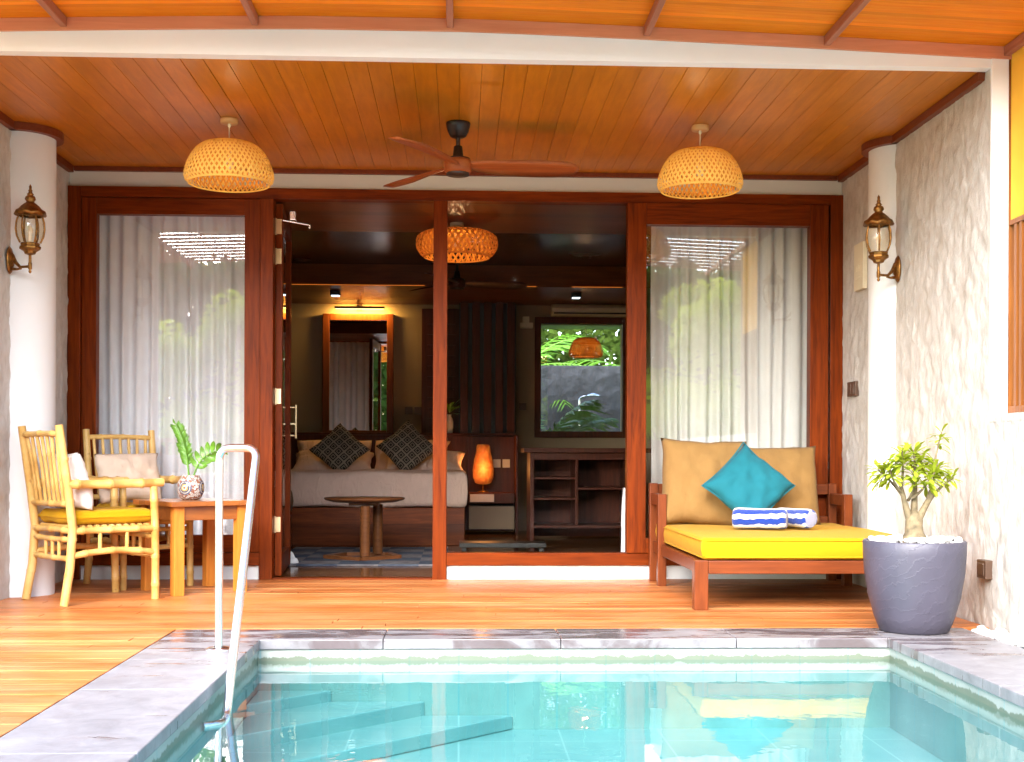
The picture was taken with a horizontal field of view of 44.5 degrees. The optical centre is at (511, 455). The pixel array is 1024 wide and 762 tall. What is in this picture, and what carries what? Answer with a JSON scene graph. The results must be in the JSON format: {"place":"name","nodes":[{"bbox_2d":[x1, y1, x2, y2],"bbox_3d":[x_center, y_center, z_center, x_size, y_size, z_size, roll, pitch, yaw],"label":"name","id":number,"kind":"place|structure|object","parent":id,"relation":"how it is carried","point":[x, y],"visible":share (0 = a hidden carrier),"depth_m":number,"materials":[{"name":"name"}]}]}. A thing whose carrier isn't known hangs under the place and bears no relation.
{"place":"outdoors","nodes":[
{"label":"outdoors","id":0,"kind":"place"},
{"bbox_2d":[274,491,293,555],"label":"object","id":1,"kind":"object","parent":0,"point":[292,500],"visible":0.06,"depth_m":11.16,"materials":[{"name":"brown wood"}]},
{"bbox_2d":[246,691,330,716],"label":"step","id":2,"kind":"structure","parent":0,"point":[260,702],"depth_m":5.46,"materials":[{"name":"tile"}]},
{"bbox_2d":[229,701,423,753],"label":"step","id":3,"kind":"structure","parent":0,"point":[279,727],"depth_m":5.28,"materials":[{"name":"tile"}]},
{"bbox_2d":[224,715,511,761],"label":"step","id":4,"kind":"structure","parent":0,"point":[369,743],"depth_m":5.18,"materials":[{"name":"tile"}]},
{"bbox_2d":[0,579,987,737],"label":"deck floor","id":5,"kind":"structure","parent":0,"point":[53,652],"depth_m":6.62,"materials":[{"name":"brown wood"}]},
{"bbox_2d":[18,424,164,606],"bbox_3d":[-2.408,0.324,7.142,0.642,0.992,0.530,0,0,-45],"label":"bamboo armchair","id":6,"kind":"object","parent":5,"relation":"on","point":[35,484],"visible":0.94,"depth_m":7.03,"materials":[{"name":"beige wood"}]},
{"bbox_2d":[38,506,150,524],"bbox_3d":[-2.379,0.340,7.170,0.501,0.095,0.437,0,0,-45],"label":"seat cushion","id":7,"kind":"object","parent":6,"relation":"on","point":[111,515],"visible":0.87,"depth_m":7.03,"materials":[{"name":"yellow fabric"}]},
{"bbox_2d":[43,452,92,509],"bbox_3d":[-2.505,0.140,7.042,0.430,0.331,0.170,0,15,45],"label":"throw pillow","id":8,"kind":"object","parent":7,"relation":"on","point":[83,498],"visible":0.36,"depth_m":6.90,"materials":[{"name":"white fabric"}]},
{"bbox_2d":[83,429,193,590],"bbox_3d":[-2.373,0.324,7.943,0.503,0.992,0.610,0,0,-42],"label":"bamboo armchair","id":9,"kind":"object","parent":5,"relation":"on","point":[171,479],"visible":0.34,"depth_m":7.96,"materials":[{"name":"beige wood"}]},
{"bbox_2d":[96,502,140,507],"bbox_3d":[-2.348,0.341,7.914,0.416,0.093,0.476,0,0,-42],"label":"seat cushion","id":10,"kind":"object","parent":9,"relation":"on","point":[130,504],"visible":0.08,"depth_m":7.82,"materials":[{"name":"yellow fabric"}]},
{"bbox_2d":[94,453,161,503],"bbox_3d":[-2.463,0.143,8.045,0.439,0.335,0.176,0,-15,-42],"label":"throw pillow","id":11,"kind":"object","parent":10,"relation":"on","point":[137,466],"visible":0.67,"depth_m":7.98,"materials":[{"name":"beige fabric"}]},
{"bbox_2d":[133,498,246,596],"bbox_3d":[-1.931,0.542,7.586,0.539,0.552,0.540,0,0,-40],"label":"side table","id":12,"kind":"object","parent":5,"relation":"on","point":[178,513],"visible":0.77,"depth_m":7.48,"materials":[{"name":"brown wood"}]},
{"bbox_2d":[170,419,227,499],"bbox_3d":[-1.860,0.019,7.569,0.398,0.494,0.166,0,0,10],"label":"potted plant","id":13,"kind":"object","parent":12,"relation":"on","point":[190,487],"visible":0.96,"depth_m":7.57,"materials":[{"name":"green plant"}]},
{"bbox_2d":[648,483,863,609],"bbox_3d":[1.572,0.507,7.553,1.253,0.648,1.640,0,0,-2],"label":"daybed","id":14,"kind":"object","parent":5,"relation":"on","point":[660,550],"visible":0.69,"depth_m":7.15,"materials":[{"name":"brown wood"}]},
{"bbox_2d":[655,523,892,559],"bbox_3d":[1.584,0.502,7.526,1.202,0.127,1.586,0,0,-2],"label":"mattress","id":15,"kind":"object","parent":14,"relation":"on","point":[828,541],"visible":0.71,"depth_m":6.75,"materials":[{"name":"yellow fabric"}]},
{"bbox_2d":[661,438,746,524],"bbox_3d":[1.229,0.172,8.057,0.568,0.580,0.256,2,-14,1],"label":"back pillow","id":16,"kind":"object","parent":15,"relation":"on","point":[689,468],"visible":0.69,"depth_m":7.96,"materials":[{"name":"beige fabric"}]},
{"bbox_2d":[701,442,795,510],"bbox_3d":[1.474,0.187,7.788,0.430,0.430,0.192,-43,-14,-21],"label":"throw pillow","id":17,"kind":"object","parent":15,"relation":"on","point":[745,476],"visible":0.87,"depth_m":7.72,"materials":[{"name":"teal fabric"}]},
{"bbox_2d":[732,507,787,528],"bbox_3d":[1.470,0.369,7.407,0.316,0.121,0.130,0,25,20],"label":"rolled towel","id":18,"kind":"object","parent":15,"relation":"on","point":[760,518],"visible":1,"depth_m":7.36,"materials":[{"name":"white fabric"}]},
{"bbox_2d":[750,446,820,524],"bbox_3d":[1.715,0.195,8.120,0.566,0.542,0.259,0,-13,-4],"label":"back pillow","id":19,"kind":"object","parent":15,"relation":"on","point":[795,466],"visible":0.38,"depth_m":8.05,"materials":[{"name":"beige fabric"}]},
{"bbox_2d":[778,508,816,528],"bbox_3d":[1.704,0.374,7.537,0.127,0.118,0.276,-29,15,-29],"label":"rolled towel","id":20,"kind":"object","parent":15,"relation":"on","point":[803,518],"visible":0.59,"depth_m":7.44,"materials":[{"name":"white fabric"}]},
{"bbox_2d":[459,541,545,551],"bbox_3d":[-0.085,0.787,10.906,0.750,0.074,0.300,0,0,-2],"label":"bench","id":21,"kind":"object","parent":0,"point":[540,546],"visible":1,"depth_m":10.76,"materials":[{"name":"black wood"}]},
{"bbox_2d":[0,628,1023,761],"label":"stone pavement","id":22,"kind":"structure","parent":0,"point":[144,705],"depth_m":5.14,"materials":[{"name":"stone"}]},
{"bbox_2d":[202,444,259,731],"bbox_3d":[-1.087,0.458,4.868,0.220,1.016,0.986,0,0,-13],"label":"pool handrail","id":23,"kind":"object","parent":22,"relation":"attached to","point":[233,648],"visible":1,"depth_m":5.08,"materials":[{"name":"metal"}]},
{"bbox_2d":[863,423,966,634],"bbox_3d":[1.913,0.338,5.945,0.474,0.986,0.474,0,0,-2],"label":"potted plant","id":24,"kind":"object","parent":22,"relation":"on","point":[914,576],"visible":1,"depth_m":5.80,"materials":[{"name":"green plant"}]},
{"bbox_2d":[547,330,618,364],"label":"sky","id":25,"kind":"structure","parent":0,"point":[559,333],"materials":[{"name":"white"}]},
{"bbox_2d":[144,648,1023,761],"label":"swimming pool","id":26,"kind":"structure","parent":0,"point":[942,716],"depth_m":5.65,"materials":[{"name":"liquid"}]},
{"bbox_2d":[366,727,943,761],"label":"pool floor","id":27,"kind":"structure","parent":0,"point":[881,744],"depth_m":5.32,"materials":[{"name":"tile"}]},
{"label":"ground","id":28,"kind":"structure","parent":0,"visible":0},
{"bbox_2d":[0,29,1023,635],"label":"villa","id":29,"kind":"object","parent":28,"relation":"on","point":[824,147],"visible":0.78,"depth_m":7.47,"materials":[{"name":"paint"}]},
{"bbox_2d":[6,184,46,273],"bbox_3d":[-2.770,-1.282,7.069,0.286,0.503,0.176,0,0,18],"label":"wall lantern","id":30,"kind":"object","parent":29,"relation":"attached to","point":[29,208],"depth_m":7.04,"materials":[{"name":"gold metal"}]},
{"bbox_2d":[81,197,259,551],"bbox_3d":[-2.261,-0.535,8.315,1.171,2.347,0.075,0,0,-2],"label":"window","id":31,"kind":"structure","parent":29,"relation":"in","point":[92,207],"depth_m":8.29,"materials":[{"name":"brown wood"}]},
{"bbox_2d":[99,215,244,533],"bbox_3d":[-2.300,-0.463,8.553,1.181,2.500,0.091,0,0,-2],"label":"curtain","id":32,"kind":"object","parent":29,"relation":"hanging from","point":[171,315],"visible":0.56,"depth_m":8.55,"materials":[{"name":"white fabric"}]},
{"bbox_2d":[183,117,273,192],"bbox_3d":[-1.604,-1.725,7.089,0.505,0.371,0.505,0,0,-2],"label":"pendant lamp","id":33,"kind":"object","parent":29,"relation":"hanging from","point":[229,154],"visible":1,"depth_m":6.95,"materials":[{"name":"wicker"}]},
{"bbox_2d":[274,204,310,575],"bbox_3d":[-1.525,-0.446,8.870,0.243,2.500,0.968,0,0,-6],"label":"open door","id":34,"kind":"structure","parent":29,"relation":"in","point":[283,231],"depth_m":8.48,"materials":[{"name":"brown wood"}]},
{"bbox_2d":[330,290,340,296],"bbox_3d":[-1.785,-1.643,12.636,0.100,0.055,0.100,0,0,-2],"label":"downlight","id":35,"kind":"object","parent":29,"relation":"attached to","point":[335,293],"visible":1,"depth_m":12.59,"materials":[{"name":"black plastic"}]},
{"bbox_2d":[322,313,393,432],"bbox_3d":[-1.686,-0.905,13.704,0.772,1.303,0.065,0,0,-2],"label":"wall mirror","id":36,"kind":"object","parent":29,"relation":"attached to","point":[358,377],"depth_m":13.69,"materials":[{"name":"brown wood"}]},
{"bbox_2d":[334,304,384,310],"bbox_3d":[-1.657,-1.629,13.644,0.540,0.075,0.190,0,0,-2],"label":"picture light","id":37,"kind":"object","parent":29,"relation":"attached to","point":[359,307],"visible":1,"depth_m":13.55,"materials":[{"name":"brown metal"}]},
{"bbox_2d":[274,547,447,565],"bbox_3d":[-1.207,0.814,10.214,1.350,0.011,1.790,0,0,-2],"label":"rug","id":38,"kind":"object","parent":29,"relation":"on","point":[411,556],"visible":0.51,"depth_m":9.94,"materials":[{"name":"grey fabric"}]},
{"bbox_2d":[291,551,298,562],"bbox_3d":[-1.676,0.767,9.460,0.099,0.101,0.161,0,0,-29],"label":"door stop","id":39,"kind":"object","parent":38,"relation":"on","point":[294,559],"depth_m":9.41,"materials":[{"name":"white paint"}]},
{"bbox_2d":[323,496,404,560],"bbox_3d":[-1.175,0.569,9.958,0.644,0.478,0.647,0,0,-2],"label":"round table","id":40,"kind":"object","parent":38,"relation":"on","point":[364,503],"visible":1,"depth_m":9.78,"materials":[{"name":"brown wood"}]},
{"bbox_2d":[291,432,514,545],"bbox_3d":[-1.276,0.285,12.505,2.700,1.070,2.146,0,0,-2],"label":"bed","id":41,"kind":"object","parent":29,"relation":"on","point":[318,518],"visible":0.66,"depth_m":11.45,"materials":[{"name":"white fabric"}]},
{"bbox_2d":[293,450,373,469],"bbox_3d":[-1.840,0.061,12.913,0.843,0.208,0.416,0,28,-2],"label":"bed pillow","id":42,"kind":"object","parent":41,"relation":"on","point":[308,459],"visible":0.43,"depth_m":12.78,"materials":[{"name":"beige fabric"}]},
{"bbox_2d":[296,440,371,461],"bbox_3d":[-1.889,0.021,13.153,0.809,0.424,0.225,0,-28,-2],"label":"bed pillow","id":43,"kind":"object","parent":41,"relation":"on","point":[305,445],"visible":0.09,"depth_m":13.16,"materials":[{"name":"brown fabric"}]},
{"bbox_2d":[309,423,369,469],"bbox_3d":[-1.747,-0.064,12.659,0.440,0.430,0.176,-43,-16,-18],"label":"scatter cushion","id":44,"kind":"object","parent":41,"relation":"on","point":[340,446],"visible":0.97,"depth_m":12.60,"materials":[{"name":"grey fabric"}]},
{"bbox_2d":[376,420,432,469],"bbox_3d":[-1.065,-0.083,12.686,0.462,0.454,0.170,-41,-14,-21],"label":"scatter cushion","id":45,"kind":"object","parent":41,"relation":"on","point":[407,445],"visible":0.96,"depth_m":12.62,"materials":[{"name":"grey fabric"}]},
{"bbox_2d":[375,440,450,468],"bbox_3d":[-1.051,0.023,13.190,0.810,0.424,0.231,0,-28,-2],"label":"bed pillow","id":46,"kind":"object","parent":41,"relation":"on","point":[381,459],"visible":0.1,"depth_m":13.12,"materials":[{"name":"brown fabric"}]},
{"bbox_2d":[385,451,464,469],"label":"bed pillow","id":47,"kind":"object","parent":41,"relation":"on","point":[454,459],"visible":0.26,"depth_m":12.82,"materials":[{"name":"beige fabric"}]},
{"bbox_2d":[432,400,459,432],"bbox_3d":[-0.683,-0.432,13.514,0.356,0.368,0.176,0,0,-2],"label":"potted plant","id":48,"kind":"object","parent":41,"relation":"on","point":[450,407],"visible":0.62,"depth_m":13.48,"materials":[{"name":"green plant"}]},
{"bbox_2d":[405,407,420,413],"bbox_3d":[-1.085,-0.499,13.758,0.180,0.080,0.014,0,0,-2],"label":"wall switch","id":49,"kind":"object","parent":29,"relation":"attached to","point":[408,410],"depth_m":13.75,"materials":[{"name":"brown metal"}]},
{"bbox_2d":[421,309,458,432],"bbox_3d":[-0.783,-0.928,13.746,0.420,1.380,0.064,0,0,-2],"label":"panel door","id":50,"kind":"structure","parent":29,"relation":"in","point":[427,314],"depth_m":13.72,"materials":[{"name":"red wood"}]},
{"bbox_2d":[416,222,497,262],"bbox_3d":[-0.410,-1.601,9.291,0.610,0.260,0.610,0,0,-2],"label":"pendant lamp","id":51,"kind":"object","parent":29,"relation":"hanging from","point":[459,233],"visible":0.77,"depth_m":9.12,"materials":[{"name":"orange wicker"}]},
{"bbox_2d":[410,253,526,290],"bbox_3d":[-0.408,-1.702,11.443,1.118,0.348,1.158,0,0,-2],"label":"ceiling fan","id":52,"kind":"object","parent":29,"relation":"hanging from","point":[456,282],"visible":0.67,"depth_m":11.52,"materials":[{"name":"brown wood"}]},
{"bbox_2d":[383,120,579,187],"bbox_3d":[-0.185,-1.754,7.133,1.156,0.303,1.219,0,0,-2],"label":"ceiling fan","id":53,"kind":"object","parent":29,"relation":"hanging from","point":[457,164],"visible":1,"depth_m":7.14,"materials":[{"name":"brown wood"}]},
{"bbox_2d":[459,302,515,432],"bbox_3d":[-0.264,-0.955,13.551,0.620,1.413,0.140,0,0,-2],"label":"slat partition","id":54,"kind":"object","parent":29,"relation":"attached to","point":[487,367],"visible":0.98,"depth_m":13.49,"materials":[{"name":"red wood"}]},
{"bbox_2d":[468,435,517,534],"bbox_3d":[-0.204,0.304,13.228,0.522,1.040,0.450,0,0,-2],"label":"nightstand","id":55,"kind":"object","parent":29,"relation":"on","point":[500,511],"visible":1,"depth_m":13.40,"materials":[{"name":"red wood"}]},
{"bbox_2d":[470,494,493,501],"bbox_3d":[-0.312,0.439,13.012,0.250,0.080,0.008,0,0,-2],"label":"paper note","id":56,"kind":"object","parent":55,"relation":"attached to","point":[481,497],"visible":1,"depth_m":13.01,"materials":[{"name":"white paper"}]},
{"bbox_2d":[473,444,493,491],"bbox_3d":[-0.303,0.130,13.199,0.224,0.503,0.224,0,0,-2],"label":"table lamp","id":57,"kind":"object","parent":55,"relation":"on","point":[483,470],"visible":1,"depth_m":13.12,"materials":[{"name":"orange glass"}]},
{"bbox_2d":[493,459,509,467],"bbox_3d":[-0.112,0.080,13.409,0.180,0.090,0.014,0,0,-2],"label":"wall switch","id":58,"kind":"object","parent":55,"relation":"attached to","point":[497,463],"depth_m":13.40,"materials":[{"name":"beige plastic"}]},
{"bbox_2d":[0,0,1023,59],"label":"pool canopy","id":59,"kind":"object","parent":29,"relation":"attached to","point":[989,29],"visible":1,"depth_m":5.88,"materials":[{"name":"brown wood"}]},
{"bbox_2d":[519,403,525,409],"bbox_3d":[0.119,-0.545,13.809,0.080,0.080,0.014,0,0,-2],"label":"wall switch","id":60,"kind":"object","parent":29,"relation":"attached to","point":[522,406],"depth_m":13.80,"materials":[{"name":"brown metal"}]},
{"bbox_2d":[520,316,532,327],"bbox_3d":[0.159,-1.472,13.768,0.140,0.125,0.099,0,0,-2],"label":"wall camera","id":61,"kind":"object","parent":29,"relation":"attached to","point":[525,324],"depth_m":13.72,"materials":[{"name":"beige plastic"}]},
{"bbox_2d":[571,292,580,298],"bbox_3d":[0.653,-1.634,12.738,0.100,0.055,0.100,0,0,-2],"label":"downlight","id":62,"kind":"object","parent":29,"relation":"attached to","point":[575,295],"visible":1,"depth_m":12.69,"materials":[{"name":"black plastic"}]},
{"bbox_2d":[534,317,625,437],"bbox_3d":[0.770,-0.867,13.854,1.043,1.330,0.080,0,0,-2],"label":"window","id":63,"kind":"structure","parent":29,"relation":"in","point":[538,433],"depth_m":13.81,"materials":[{"name":"red wood"}]},
{"bbox_2d":[541,325,620,329],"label":"porch roof","id":64,"kind":"structure","parent":29,"relation":"attached to","point":[580,327],"depth_m":16.01,"materials":[{"name":"brown wood"}]},
{"bbox_2d":[569,337,602,357],"bbox_3d":[0.879,-1.409,14.850,0.412,0.465,0.412,0,0,-2],"label":"pendant lamp","id":65,"kind":"object","parent":64,"relation":"hanging from","point":[589,346],"visible":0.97,"depth_m":14.72,"materials":[{"name":"brown wicker"}]},
{"bbox_2d":[521,448,650,540],"bbox_3d":[0.891,0.376,12.368,1.580,0.905,0.600,0,0,-2],"label":"shelf desk","id":66,"kind":"object","parent":29,"relation":"on","point":[574,491],"visible":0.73,"depth_m":12.61,"materials":[{"name":"red wood"}]},
{"bbox_2d":[551,304,625,316],"bbox_3d":[0.921,-1.599,13.736,0.980,0.115,0.218,0,0,-2],"label":"air conditioner","id":67,"kind":"object","parent":29,"relation":"attached to","point":[579,310],"visible":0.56,"depth_m":13.64,"materials":[{"name":"beige plastic"}]},
{"bbox_2d":[621,488,624,551],"bbox_3d":[0.842,0.513,8.945,0.156,0.570,0.058,0,0,-2],"label":"curtain","id":68,"kind":"object","parent":29,"relation":"hanging from","point":[623,524],"visible":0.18,"depth_m":8.95,"materials":[{"name":"white fabric"}]},
{"bbox_2d":[657,124,742,198],"bbox_3d":[1.084,-1.713,7.201,0.493,0.377,0.494,0,0,-2],"label":"pendant lamp","id":69,"kind":"object","parent":29,"relation":"hanging from","point":[700,159],"visible":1,"depth_m":7.06,"materials":[{"name":"wicker"}]},
{"bbox_2d":[625,203,828,552],"bbox_3d":[1.451,-0.521,8.445,1.362,2.347,0.087,0,0,-2],"label":"sliding door","id":70,"kind":"structure","parent":29,"relation":"in","point":[815,218],"depth_m":8.40,"materials":[{"name":"brown wood"}]},
{"bbox_2d":[651,226,806,483],"bbox_3d":[1.586,-0.449,8.731,1.241,2.500,0.085,0,0,-2],"label":"curtain","id":71,"kind":"object","parent":29,"relation":"hanging from","point":[728,334],"visible":0.47,"depth_m":8.73,"materials":[{"name":"white fabric"}]},
{"bbox_2d":[847,381,858,396],"bbox_3d":[2.234,-0.440,8.196,0.030,0.095,0.170,0,0,-2],"label":"wall switch","id":72,"kind":"object","parent":29,"relation":"attached to","point":[852,389],"depth_m":8.15,"materials":[{"name":"brown plastic"}]},
{"bbox_2d":[854,241,866,291],"bbox_3d":[2.238,-1.217,8.031,0.033,0.300,0.180,0,0,-2],"label":"control box","id":73,"kind":"object","parent":29,"relation":"attached to","point":[860,266],"visible":0.96,"depth_m":7.99,"materials":[{"name":"beige plastic"}]},
{"bbox_2d":[863,195,900,282],"bbox_3d":[2.178,-1.264,7.277,0.286,0.503,0.176,0,0,-23],"label":"wall lantern","id":74,"kind":"object","parent":29,"relation":"attached to","point":[878,219],"depth_m":7.23,"materials":[{"name":"gold metal"}]},
{"bbox_2d":[977,559,992,578],"bbox_3d":[2.312,0.553,6.115,0.046,0.090,0.105,0,0,-2],"label":"wall socket","id":75,"kind":"object","parent":29,"relation":"attached to","point":[984,568],"depth_m":6.07,"materials":[{"name":"brown plastic"}]},
{"bbox_2d":[1008,46,1023,412],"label":"wooden screen","id":76,"kind":"object","parent":29,"relation":"attached to","point":[1016,256],"visible":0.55,"depth_m":6.02,"materials":[{"name":"brown wood"}]},
{"bbox_2d":[541,333,609,411],"bbox_3d":[-0.019,-0.546,19.329,3.667,2.864,3.090,0,0,27],"label":"garden palm","id":77,"kind":"object","parent":28,"relation":"on","point":[565,344],"visible":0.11,"depth_m":19.21,"materials":[{"name":"green plant"}]},
{"bbox_2d":[541,400,619,430],"bbox_3d":[0.287,0.079,15.745,2.215,1.620,2.234,0,0,-2],"label":"garden palm","id":78,"kind":"object","parent":28,"relation":"on","point":[577,419],"visible":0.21,"depth_m":15.67,"materials":[{"name":"green plant"}]},
{"bbox_2d":[541,365,619,431],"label":"stone wall","id":79,"kind":"structure","parent":28,"relation":"on","point":[571,385],"depth_m":17.45,"materials":[{"name":"grey stone"}]},
{"bbox_2d":[541,329,620,365],"bbox_3d":[2.141,-1.227,20.692,7.156,4.245,3.762,0,0,-2],"label":"hedge","id":80,"kind":"object","parent":28,"relation":"on","point":[610,340],"visible":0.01,"depth_m":20.19,"materials":[{"name":"green plant"}]},
{"bbox_2d":[578,393,599,425],"bbox_3d":[1.062,0.019,16.937,0.280,1.740,0.198,0,0,40],"label":"garden shower","id":81,"kind":"object","parent":28,"relation":"on","point":[591,395],"visible":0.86,"depth_m":16.92,"materials":[{"name":"metal"}]},
{"bbox_2d":[559,354,620,365],"bbox_3d":[2.340,-0.363,19.503,3.670,2.515,3.058,0,0,28],"label":"garden palm","id":82,"kind":"object","parent":28,"relation":"on","point":[578,362],"visible":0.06,"depth_m":19.16,"materials":[{"name":"green plant"}]},
{"bbox_2d":[971,625,1023,648],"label":"white pebbles","id":83,"kind":"object","parent":28,"relation":"on","point":[1002,635],"visible":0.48,"depth_m":5.73,"materials":[{"name":"white gravel"}]}
]}

